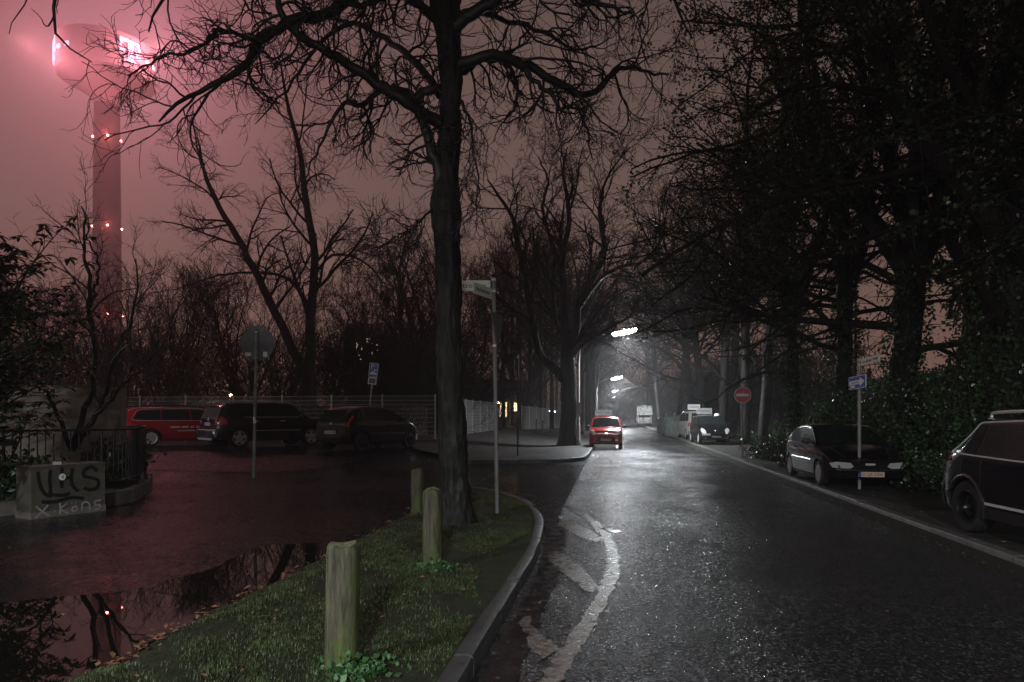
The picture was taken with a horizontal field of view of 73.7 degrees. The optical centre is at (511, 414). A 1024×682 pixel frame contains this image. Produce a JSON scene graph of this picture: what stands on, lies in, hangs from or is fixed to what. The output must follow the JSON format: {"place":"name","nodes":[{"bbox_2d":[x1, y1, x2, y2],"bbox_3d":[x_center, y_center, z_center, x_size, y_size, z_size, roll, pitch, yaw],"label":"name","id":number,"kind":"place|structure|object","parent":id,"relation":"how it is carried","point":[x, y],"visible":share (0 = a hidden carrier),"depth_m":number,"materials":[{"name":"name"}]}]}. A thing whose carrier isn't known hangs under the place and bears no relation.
{"place":"outdoors","nodes":[
{"label":"outdoors","id":0,"kind":"place"},
{"bbox_2d":[0,439,588,681],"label":"pavement","id":1,"kind":"structure","parent":0,"point":[170,524],"depth_m":11.05,"materials":[{"name":"asphalt"}]},
{"bbox_2d":[15,461,105,519],"bbox_3d":[-7.464,1.240,11.329,0.474,0.840,1.190,0,0,28],"label":"utility cabinet","id":2,"kind":"object","parent":1,"relation":"on","point":[49,490],"visible":1,"depth_m":11.09,"materials":[{"name":"paint"}]},
{"bbox_2d":[0,385,127,479],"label":"garden wall","id":3,"kind":"structure","parent":1,"relation":"on","point":[115,416],"depth_m":15.08,"materials":[{"name":"paint"}]},
{"bbox_2d":[0,474,152,515],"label":"planter kerb","id":4,"kind":"structure","parent":1,"relation":"on","point":[138,491],"depth_m":12.62,"materials":[{"name":"concrete"}]},
{"bbox_2d":[0,425,146,499],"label":"iron railing","id":5,"kind":"object","parent":4,"relation":"on","point":[138,439],"visible":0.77,"depth_m":12.71,"materials":[{"name":"metal"}]},
{"bbox_2d":[0,479,149,499],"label":"planting bed","id":6,"kind":"object","parent":4,"relation":"in","point":[117,485],"visible":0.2,"depth_m":13.99,"materials":[{"name":"soil"}]},
{"bbox_2d":[0,440,50,499],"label":"shrub","id":7,"kind":"object","parent":6,"relation":"on","point":[8,481],"visible":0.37,"depth_m":11.23,"materials":[{"name":"green plant"}]},
{"bbox_2d":[0,215,107,479],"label":"evergreen shrub","id":8,"kind":"object","parent":6,"relation":"on","point":[11,313],"visible":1,"depth_m":10.73,"materials":[{"name":"green plant"}]},
{"bbox_2d":[0,145,180,451],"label":"bare shrub","id":9,"kind":"object","parent":6,"relation":"on","point":[102,406],"visible":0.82,"depth_m":12.48,"materials":[{"name":"brown plant"}]},
{"bbox_2d":[60,435,151,482],"bbox_3d":[-8.556,0.899,14.192,1.407,1.123,1.490,0,0,9],"label":"shrub","id":10,"kind":"object","parent":6,"relation":"on","point":[97,458],"visible":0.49,"depth_m":14.10,"materials":[{"name":"green plant"}]},
{"bbox_2d":[103,433,166,480],"bbox_3d":[-8.320,0.930,14.848,1.498,1.124,1.192,0,0,38],"label":"shrub","id":11,"kind":"object","parent":6,"relation":"on","point":[148,456],"visible":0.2,"depth_m":14.77,"materials":[{"name":"green plant"}]},
{"bbox_2d":[0,543,327,681],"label":"puddle","id":12,"kind":"object","parent":1,"relation":"on","point":[43,640],"visible":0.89,"depth_m":5.62,"materials":[{"name":"black liquid"}]},
{"bbox_2d":[127,405,228,446],"bbox_3d":[-12.707,0.427,26.509,4.809,1.546,2.180,0,0,-41],"label":"parked estate car","id":13,"kind":"object","parent":1,"relation":"on","point":[182,423],"visible":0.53,"depth_m":25.32,"materials":[{"name":"red paint"}]},
{"bbox_2d":[127,449,357,471],"bbox_3d":[-10.095,1.364,20.432,10.823,0.299,4.584,0,0,16],"label":"cobbled gutter","id":14,"kind":"object","parent":1,"relation":"on","point":[205,461],"visible":0.7,"depth_m":20.10,"materials":[{"name":"stone"}]},
{"bbox_2d":[196,400,318,447],"bbox_3d":[-9.202,0.343,25.534,4.625,1.714,2.204,0,0,-45],"label":"parked offroader","id":15,"kind":"object","parent":1,"relation":"on","point":[223,423],"visible":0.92,"depth_m":24.47,"materials":[{"name":"black paint"}]},
{"bbox_2d":[240,326,274,477],"bbox_3d":[-6.344,-0.269,16.946,0.856,3.844,0.119,0,0,0],"label":"round sign post","id":16,"kind":"object","parent":1,"relation":"on","point":[257,343],"visible":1,"depth_m":16.99,"materials":[{"name":"black"}]},
{"bbox_2d":[316,405,418,450],"bbox_3d":[-5.018,0.446,24.007,2.056,1.528,3.947,0,0,30],"label":"parked small car","id":17,"kind":"object","parent":1,"relation":"on","point":[360,427],"visible":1,"depth_m":22.78,"materials":[{"name":"black paint"}]},
{"bbox_2d":[411,419,593,459],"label":"footway","id":18,"kind":"structure","parent":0,"point":[534,445],"depth_m":30.52,"materials":[{"name":"concrete"}]},
{"bbox_2d":[522,236,573,407],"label":"bare tree","id":19,"kind":"object","parent":18,"relation":"on","point":[540,384],"visible":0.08,"depth_m":65.85,"materials":[{"name":"brown plant"}]},
{"bbox_2d":[523,228,581,428],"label":"bare tree","id":20,"kind":"object","parent":18,"relation":"on","point":[552,356],"visible":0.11,"depth_m":61.86,"materials":[{"name":"brown plant"}]},
{"bbox_2d":[515,231,636,433],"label":"bare tree","id":21,"kind":"object","parent":18,"relation":"on","point":[586,352],"visible":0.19,"depth_m":52.93,"materials":[{"name":"brown plant"}]},
{"bbox_2d":[540,249,613,430],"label":"bare tree","id":22,"kind":"object","parent":18,"relation":"on","point":[587,395],"visible":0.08,"depth_m":63.78,"materials":[{"name":"brown plant"}]},
{"bbox_2d":[500,204,654,345],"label":"bare tree","id":23,"kind":"object","parent":18,"relation":"on","point":[594,298],"visible":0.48,"depth_m":43.80,"materials":[{"name":"brown plant"}]},
{"bbox_2d":[459,113,699,445],"bbox_3d":[2.616,-6.941,32.938,11.010,17.162,11.649,0,0,0],"label":"bare tree","id":24,"kind":"object","parent":18,"relation":"on","point":[564,373],"visible":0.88,"depth_m":33.42,"materials":[{"name":"brown plant"}]},
{"bbox_2d":[557,279,630,425],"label":"bare tree","id":25,"kind":"object","parent":18,"relation":"on","point":[592,382],"visible":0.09,"depth_m":75.67,"materials":[{"name":"brown plant"}]},
{"bbox_2d":[577,326,636,440],"bbox_3d":[5.138,-1.603,36.940,3.222,6.307,0.322,0,0,0],"label":"street lamp","id":26,"kind":"object","parent":18,"relation":"on","point":[579,402],"visible":0.67,"depth_m":36.93,"materials":[{"name":"metal"}]},
{"bbox_2d":[591,304,638,416],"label":"bare tree","id":27,"kind":"object","parent":18,"relation":"on","point":[598,371],"visible":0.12,"depth_m":91.70,"materials":[{"name":"brown plant"}]},
{"bbox_2d":[0,0,1021,415],"label":"sky","id":28,"kind":"structure","parent":0,"point":[38,157],"materials":[{"name":"pink"}]},
{"bbox_2d":[418,372,1023,581],"bbox_3d":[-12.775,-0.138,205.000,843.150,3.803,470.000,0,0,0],"label":"ground","id":29,"kind":"structure","parent":0,"point":[974,555],"depth_m":11.18,"materials":[{"name":"concrete"}]},
{"bbox_2d":[0,253,127,384],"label":"bare tree","id":30,"kind":"object","parent":29,"relation":"on","point":[43,320],"visible":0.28,"depth_m":45.51,"materials":[{"name":"brown plant"}]},
{"bbox_2d":[52,24,155,382],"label":"telecom tower","id":31,"kind":"structure","parent":29,"relation":"on","point":[70,66],"depth_m":294.80,"materials":[{"name":"concrete"}]},
{"bbox_2d":[34,266,180,387],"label":"bare tree","id":32,"kind":"object","parent":29,"relation":"on","point":[110,307],"visible":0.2,"depth_m":50.25,"materials":[{"name":"brown plant"}]},
{"bbox_2d":[64,270,198,404],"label":"bare tree","id":33,"kind":"object","parent":29,"relation":"on","point":[111,315],"visible":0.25,"depth_m":46.55,"materials":[{"name":"brown plant"}]},
{"bbox_2d":[87,251,234,404],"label":"bare tree","id":34,"kind":"object","parent":29,"relation":"on","point":[171,316],"visible":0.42,"depth_m":43.03,"materials":[{"name":"brown plant"}]},
{"bbox_2d":[107,242,267,405],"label":"bare tree","id":35,"kind":"object","parent":29,"relation":"on","point":[186,307],"visible":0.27,"depth_m":45.15,"materials":[{"name":"brown plant"}]},
{"bbox_2d":[160,239,316,404],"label":"bare tree","id":36,"kind":"object","parent":29,"relation":"on","point":[217,320],"visible":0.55,"depth_m":42.67,"materials":[{"name":"brown plant"}]},
{"bbox_2d":[132,11,408,418],"bbox_3d":[-13.513,-10.071,37.219,18.579,23.032,8.799,0,0,16],"label":"bare tree","id":37,"kind":"object","parent":29,"relation":"on","point":[305,365],"visible":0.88,"depth_m":35.94,"materials":[{"name":"brown plant"}]},
{"bbox_2d":[0,306,549,434],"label":"undergrowth","id":38,"kind":"object","parent":29,"relation":"on","point":[422,390],"visible":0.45,"depth_m":38.91,"materials":[{"name":"black"}]},
{"bbox_2d":[127,394,435,438],"bbox_3d":[-12.102,0.155,32.447,17.552,2.150,0.141,0,0,10],"label":"wire fence","id":39,"kind":"object","parent":29,"relation":"on","point":[326,400],"visible":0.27,"depth_m":31.74,"materials":[{"name":"metal"}]},
{"bbox_2d":[138,406,425,434],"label":"boundary wall","id":40,"kind":"structure","parent":29,"relation":"on","point":[421,421],"depth_m":40.90,"materials":[{"name":"paint"}]},
{"bbox_2d":[219,263,350,405],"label":"bare tree","id":41,"kind":"object","parent":29,"relation":"on","point":[317,306],"visible":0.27,"depth_m":53.77,"materials":[{"name":"brown plant"}]},
{"bbox_2d":[64,489,542,681],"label":"grass verge","id":42,"kind":"object","parent":29,"relation":"on","point":[495,572],"depth_m":5.18,"materials":[{"name":"plant"}]},
{"bbox_2d":[91,513,410,665],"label":"fallen leaves","id":43,"kind":"object","parent":42,"relation":"on","point":[113,654],"visible":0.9,"depth_m":5.01,"materials":[{"name":"brown plant"}]},
{"bbox_2d":[324,540,360,671],"bbox_3d":[-1.056,1.244,4.243,0.225,0.912,0.214,0,0,0],"label":"wooden bollard","id":44,"kind":"object","parent":42,"relation":"on","point":[342,598],"visible":0.85,"depth_m":4.16,"materials":[{"name":"wood"}]},
{"bbox_2d":[310,643,411,681],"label":"weed clump","id":45,"kind":"object","parent":42,"relation":"on","point":[361,668],"visible":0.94,"depth_m":4.09,"materials":[{"name":"green plant"}]},
{"bbox_2d":[9,0,716,524],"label":"bare tree","id":46,"kind":"object","parent":42,"relation":"on","point":[451,20],"visible":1,"depth_m":9.53,"materials":[{"name":"brown plant"}]},
{"bbox_2d":[411,468,423,514],"bbox_3d":[-1.515,1.284,10.942,0.220,0.832,0.218,0,0,0],"label":"wooden bollard","id":47,"kind":"object","parent":42,"relation":"on","point":[417,482],"visible":0.84,"depth_m":10.85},
{"bbox_2d":[401,554,458,573],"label":"weed clump","id":48,"kind":"object","parent":42,"relation":"on","point":[441,566],"visible":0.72,"depth_m":6.77,"materials":[{"name":"green plant"}]},
{"bbox_2d":[422,487,441,568],"bbox_3d":[-0.808,1.222,6.925,0.203,0.957,0.206,0,0,0],"label":"wooden bollard","id":49,"kind":"object","parent":42,"relation":"on","point":[432,523],"visible":0.77,"depth_m":6.84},
{"bbox_2d":[462,274,502,512],"bbox_3d":[-0.434,-0.281,10.682,0.876,3.882,0.677,0,0,-21],"label":"street name post","id":50,"kind":"object","parent":42,"relation":"on","point":[481,288],"visible":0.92,"depth_m":10.78,"materials":[{"name":"black"}]},
{"bbox_2d":[315,275,378,405],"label":"bare tree","id":51,"kind":"object","parent":29,"relation":"on","point":[361,306],"visible":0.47,"depth_m":45.95,"materials":[{"name":"brown plant"}]},
{"bbox_2d":[288,252,418,404],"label":"bare tree","id":52,"kind":"object","parent":29,"relation":"on","point":[371,316],"visible":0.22,"depth_m":54.13,"materials":[{"name":"brown plant"}]},
{"bbox_2d":[326,248,466,404],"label":"bare tree","id":53,"kind":"object","parent":29,"relation":"on","point":[381,301],"visible":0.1,"depth_m":61.29,"materials":[{"name":"brown plant"}]},
{"bbox_2d":[335,196,490,405],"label":"bare tree","id":54,"kind":"object","parent":29,"relation":"on","point":[397,309],"visible":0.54,"depth_m":47.91,"materials":[{"name":"brown plant"}]},
{"bbox_2d":[389,237,515,399],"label":"bare tree","id":55,"kind":"object","parent":29,"relation":"on","point":[473,301],"visible":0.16,"depth_m":61.98,"materials":[{"name":"brown plant"}]},
{"bbox_2d":[404,250,543,427],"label":"bare tree","id":56,"kind":"object","parent":29,"relation":"on","point":[501,354],"visible":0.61,"depth_m":56.45,"materials":[{"name":"brown plant"}]},
{"bbox_2d":[464,399,493,433],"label":"wire fence","id":57,"kind":"object","parent":29,"relation":"on","point":[473,413],"visible":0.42,"depth_m":44.72,"materials":[{"name":"metal"}]},
{"bbox_2d":[437,487,543,681],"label":"verge kerb","id":58,"kind":"structure","parent":29,"relation":"on","point":[457,669],"depth_m":5.21,"materials":[{"name":"concrete"}]},
{"bbox_2d":[463,224,537,425],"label":"bare tree","id":59,"kind":"object","parent":29,"relation":"on","point":[502,293],"visible":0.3,"depth_m":69.05,"materials":[{"name":"brown plant"}]},
{"bbox_2d":[482,380,546,424],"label":"house","id":60,"kind":"structure","parent":29,"relation":"on","point":[536,404],"depth_m":78.00,"materials":[{"name":"tile"}]},
{"bbox_2d":[468,444,593,463],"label":"corner kerb","id":61,"kind":"structure","parent":29,"relation":"on","point":[581,458],"depth_m":23.12,"materials":[{"name":"concrete"}]},
{"bbox_2d":[506,232,556,425],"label":"bare tree","id":62,"kind":"object","parent":29,"relation":"on","point":[530,369],"visible":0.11,"depth_m":69.88,"materials":[{"name":"brown plant"}]},
{"bbox_2d":[495,204,569,426],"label":"bare tree","id":63,"kind":"object","parent":29,"relation":"on","point":[520,326],"visible":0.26,"depth_m":65.84,"materials":[{"name":"brown plant"}]},
{"bbox_2d":[521,405,559,429],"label":"wire fence","id":64,"kind":"object","parent":29,"relation":"on","point":[541,413],"visible":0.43,"depth_m":58.17,"materials":[{"name":"metal"}]},
{"bbox_2d":[461,197,629,425],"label":"bare tree","id":65,"kind":"object","parent":29,"relation":"on","point":[535,374],"visible":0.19,"depth_m":71.69,"materials":[{"name":"brown plant"}]},
{"bbox_2d":[484,335,694,426],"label":"undergrowth","id":66,"kind":"object","parent":29,"relation":"on","point":[609,402],"visible":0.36,"depth_m":101.08,"materials":[{"name":"black"}]},
{"bbox_2d":[605,273,681,424],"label":"bare tree","id":67,"kind":"object","parent":29,"relation":"on","point":[649,377],"visible":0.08,"depth_m":110.40,"materials":[{"name":"black plant"}]},
{"bbox_2d":[599,248,718,417],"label":"bare tree","id":68,"kind":"object","parent":29,"relation":"on","point":[656,392],"visible":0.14,"depth_m":84.86,"materials":[{"name":"black plant"}]},
{"bbox_2d":[621,210,735,415],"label":"bare tree","id":69,"kind":"object","parent":29,"relation":"on","point":[678,408],"visible":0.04,"depth_m":70.11,"materials":[{"name":"black plant"}]},
{"bbox_2d":[597,163,766,407],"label":"bare tree","id":70,"kind":"object","parent":29,"relation":"on","point":[699,385],"visible":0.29,"depth_m":47.20,"materials":[{"name":"black plant"}]},
{"bbox_2d":[597,168,776,410],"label":"bare tree","id":71,"kind":"object","parent":29,"relation":"on","point":[687,370],"visible":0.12,"depth_m":57.54,"materials":[{"name":"black plant"}]},
{"bbox_2d":[627,106,825,441],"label":"bare tree","id":72,"kind":"object","parent":29,"relation":"on","point":[723,401],"visible":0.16,"depth_m":40.40,"materials":[{"name":"black plant"}]},
{"bbox_2d":[637,165,824,431],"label":"bare tree","id":73,"kind":"object","parent":29,"relation":"on","point":[734,399],"visible":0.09,"depth_m":51.37,"materials":[{"name":"black plant"}]},
{"bbox_2d":[643,93,857,443],"bbox_3d":[14.116,-8.158,37.744,12.076,20.410,14.142,0,0,33],"label":"bare tree","id":74,"kind":"object","parent":29,"relation":"on","point":[745,332],"visible":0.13,"depth_m":37.77,"materials":[{"name":"black plant"}]},
{"bbox_2d":[617,307,893,438],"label":"undergrowth","id":75,"kind":"object","parent":29,"relation":"on","point":[755,390],"visible":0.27,"depth_m":47.79,"materials":[{"name":"black"}]},
{"bbox_2d":[636,79,880,447],"bbox_3d":[13.207,-7.666,34.557,11.258,19.446,14.111,0,0,38],"label":"bare tree","id":76,"kind":"object","parent":29,"relation":"on","point":[764,401],"visible":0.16,"depth_m":33.98,"materials":[{"name":"black plant"}]},
{"bbox_2d":[738,426,788,460],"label":"ivy shrub","id":77,"kind":"object","parent":29,"relation":"on","point":[766,454],"visible":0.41,"depth_m":25.24,"materials":[{"name":"green plant"}]},
{"bbox_2d":[572,0,967,465],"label":"ivy clad tree","id":78,"kind":"object","parent":29,"relation":"on","point":[792,384],"visible":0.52,"depth_m":21.66,"materials":[{"name":"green plant"}]},
{"bbox_2d":[584,0,1023,438],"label":"ivy clad tree","id":79,"kind":"object","parent":29,"relation":"on","point":[986,184],"visible":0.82,"depth_m":14.31,"materials":[{"name":"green plant"}]},
{"bbox_2d":[702,78,905,413],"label":"bare tree","id":80,"kind":"object","parent":29,"relation":"on","point":[881,261],"visible":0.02,"depth_m":46.03,"materials":[{"name":"black plant"}]},
{"bbox_2d":[606,0,1023,423],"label":"ivy clad tree","id":81,"kind":"object","parent":29,"relation":"on","point":[847,274],"visible":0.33,"depth_m":21.13,"materials":[{"name":"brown plant"}]},
{"bbox_2d":[607,0,1023,476],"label":"ivy clad tree","id":82,"kind":"object","parent":29,"relation":"on","point":[912,275],"visible":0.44,"depth_m":17.94,"materials":[{"name":"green plant"}]},
{"bbox_2d":[766,383,881,457],"bbox_3d":[9.816,0.569,21.515,4.444,3.541,3.878,0,0,0],"label":"ivy shrub","id":83,"kind":"object","parent":29,"relation":"on","point":[811,421],"visible":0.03,"depth_m":20.99,"materials":[{"name":"green plant"}]},
{"bbox_2d":[730,363,961,441],"bbox_3d":[18.272,-0.443,31.527,10.607,4.255,48.952,0,0,8],"label":"ground ivy","id":84,"kind":"object","parent":29,"relation":"on","point":[869,381],"visible":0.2,"depth_m":37.44,"materials":[{"name":"green plant"}]},
{"bbox_2d":[800,376,937,428],"bbox_3d":[10.837,0.521,20.690,3.871,3.364,4.484,0,0,0],"label":"ivy shrub","id":85,"kind":"object","parent":29,"relation":"on","point":[853,411],"visible":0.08,"depth_m":20.44,"materials":[{"name":"green plant"}]},
{"bbox_2d":[716,0,1023,399],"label":"ivy clad tree","id":86,"kind":"object","parent":29,"relation":"on","point":[976,234],"visible":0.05,"depth_m":22.76,"materials":[{"name":"green plant"}]},
{"bbox_2d":[800,330,984,479],"bbox_3d":[10.585,-0.022,16.194,5.825,4.478,5.370,0,0,0],"label":"ivy shrub","id":87,"kind":"object","parent":29,"relation":"on","point":[910,433],"visible":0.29,"depth_m":16.58,"materials":[{"name":"green plant"}]},
{"bbox_2d":[881,439,959,492],"bbox_3d":[9.441,1.428,14.751,2.390,2.016,2.412,0,0,0],"label":"ivy shrub","id":88,"kind":"object","parent":29,"relation":"on","point":[932,476],"visible":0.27,"depth_m":14.82,"materials":[{"name":"green plant"}]},
{"bbox_2d":[862,364,983,478],"bbox_3d":[11.239,0.444,18.063,4.244,3.485,4.753,0,0,0],"label":"ivy shrub","id":89,"kind":"object","parent":29,"relation":"on","point":[915,427],"visible":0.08,"depth_m":17.74,"materials":[{"name":"green plant"}]},
{"bbox_2d":[891,311,1023,458],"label":"ivy shrub","id":90,"kind":"object","parent":29,"relation":"on","point":[955,428],"visible":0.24,"depth_m":15.27,"materials":[{"name":"green plant"}]},
{"bbox_2d":[474,420,1023,681],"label":"road","id":91,"kind":"structure","parent":0,"point":[781,586],"depth_m":6.45,"materials":[{"name":"asphalt"}]},
{"bbox_2d":[472,502,565,681],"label":"gutter","id":92,"kind":"object","parent":91,"relation":"on","point":[504,662],"visible":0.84,"depth_m":5.61,"materials":[{"name":"stone"}]},
{"bbox_2d":[518,616,558,661],"bbox_3d":[0.195,1.646,5.058,0.224,0.001,1.033,0,0,-7],"label":"hatch marking","id":93,"kind":"object","parent":91,"relation":"on","point":[544,648],"visible":1,"depth_m":4.95,"materials":[{"name":"paint"}]},
{"bbox_2d":[548,551,598,591],"bbox_3d":[0.611,1.646,7.285,0.287,0.001,1.938,0,0,-9],"label":"hatch marking","id":94,"kind":"object","parent":91,"relation":"on","point":[577,574],"visible":1,"depth_m":7.15,"materials":[{"name":"paint"}]},
{"bbox_2d":[537,506,619,681],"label":"edge marking","id":95,"kind":"object","parent":91,"relation":"on","point":[578,636],"visible":1,"depth_m":5.63,"materials":[{"name":"paint"}]},
{"bbox_2d":[558,520,602,541],"bbox_3d":[0.945,1.646,9.702,0.318,0.001,1.802,0,0,-12],"label":"hatch marking","id":96,"kind":"object","parent":91,"relation":"on","point":[580,531],"visible":1,"depth_m":9.67,"materials":[{"name":"paint"}]},
{"bbox_2d":[585,416,626,448],"bbox_3d":[4.624,0.871,33.567,1.973,1.539,3.584,0,0,8],"label":"parked city car","id":97,"kind":"object","parent":91,"relation":"on","point":[605,430],"visible":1,"depth_m":32.23,"materials":[{"name":"red paint"}]},
{"bbox_2d":[640,424,1023,566],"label":"kerb","id":98,"kind":"structure","parent":91,"relation":"on","point":[991,549],"depth_m":10.85,"materials":[{"name":"concrete"}]},
{"bbox_2d":[631,420,1023,553],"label":"parking strip","id":99,"kind":"object","parent":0,"point":[929,503],"visible":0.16,"depth_m":13.34,"materials":[{"name":"asphalt"}]},
{"bbox_2d":[635,405,651,425],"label":"parked camper","id":100,"kind":"object","parent":99,"relation":"on","point":[647,415],"visible":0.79,"depth_m":93.52,"materials":[{"name":"grey paint"}]},
{"bbox_2d":[664,413,683,435],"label":"recycling container","id":101,"kind":"object","parent":99,"relation":"on","point":[670,425],"visible":0.78,"depth_m":50.89,"materials":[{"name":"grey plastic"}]},
{"bbox_2d":[677,404,712,438],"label":"parked van","id":102,"kind":"object","parent":99,"relation":"on","point":[684,423],"visible":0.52,"depth_m":45.27,"materials":[{"name":"silver metal"}]},
{"bbox_2d":[690,408,730,443],"bbox_3d":[11.110,0.635,38.464,2.066,1.990,3.908,0,0,5],"label":"parked people carrier","id":103,"kind":"object","parent":99,"relation":"on","point":[710,427],"visible":1,"depth_m":37.49,"materials":[{"name":"black paint"}]},
{"bbox_2d":[734,387,750,457],"bbox_3d":[8.689,0.346,25.723,0.608,2.747,0.093,0,0,10],"label":"no entry sign","id":104,"kind":"object","parent":99,"relation":"on","point":[742,395],"visible":0.98,"depth_m":25.70,"materials":[{"name":"black"}]},
{"bbox_2d":[786,423,904,485],"bbox_3d":[8.055,0.930,16.802,2.089,1.416,4.261,0,0,8],"label":"parked hatchback","id":105,"kind":"object","parent":99,"relation":"on","point":[822,453],"visible":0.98,"depth_m":15.69,"materials":[{"name":"black paint"}]},
{"bbox_2d":[849,354,879,488],"bbox_3d":[7.659,0.223,14.930,0.131,2.993,1.121,0,0,-3],"label":"one way sign post","id":106,"kind":"object","parent":99,"relation":"on","point":[858,382],"visible":1,"depth_m":15.05,"materials":[{"name":"black"}]},
{"bbox_2d":[942,410,1023,532],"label":"parked suv","id":107,"kind":"object","parent":99,"relation":"on","point":[983,485],"visible":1,"depth_m":9.06,"materials":[{"name":"black paint"}]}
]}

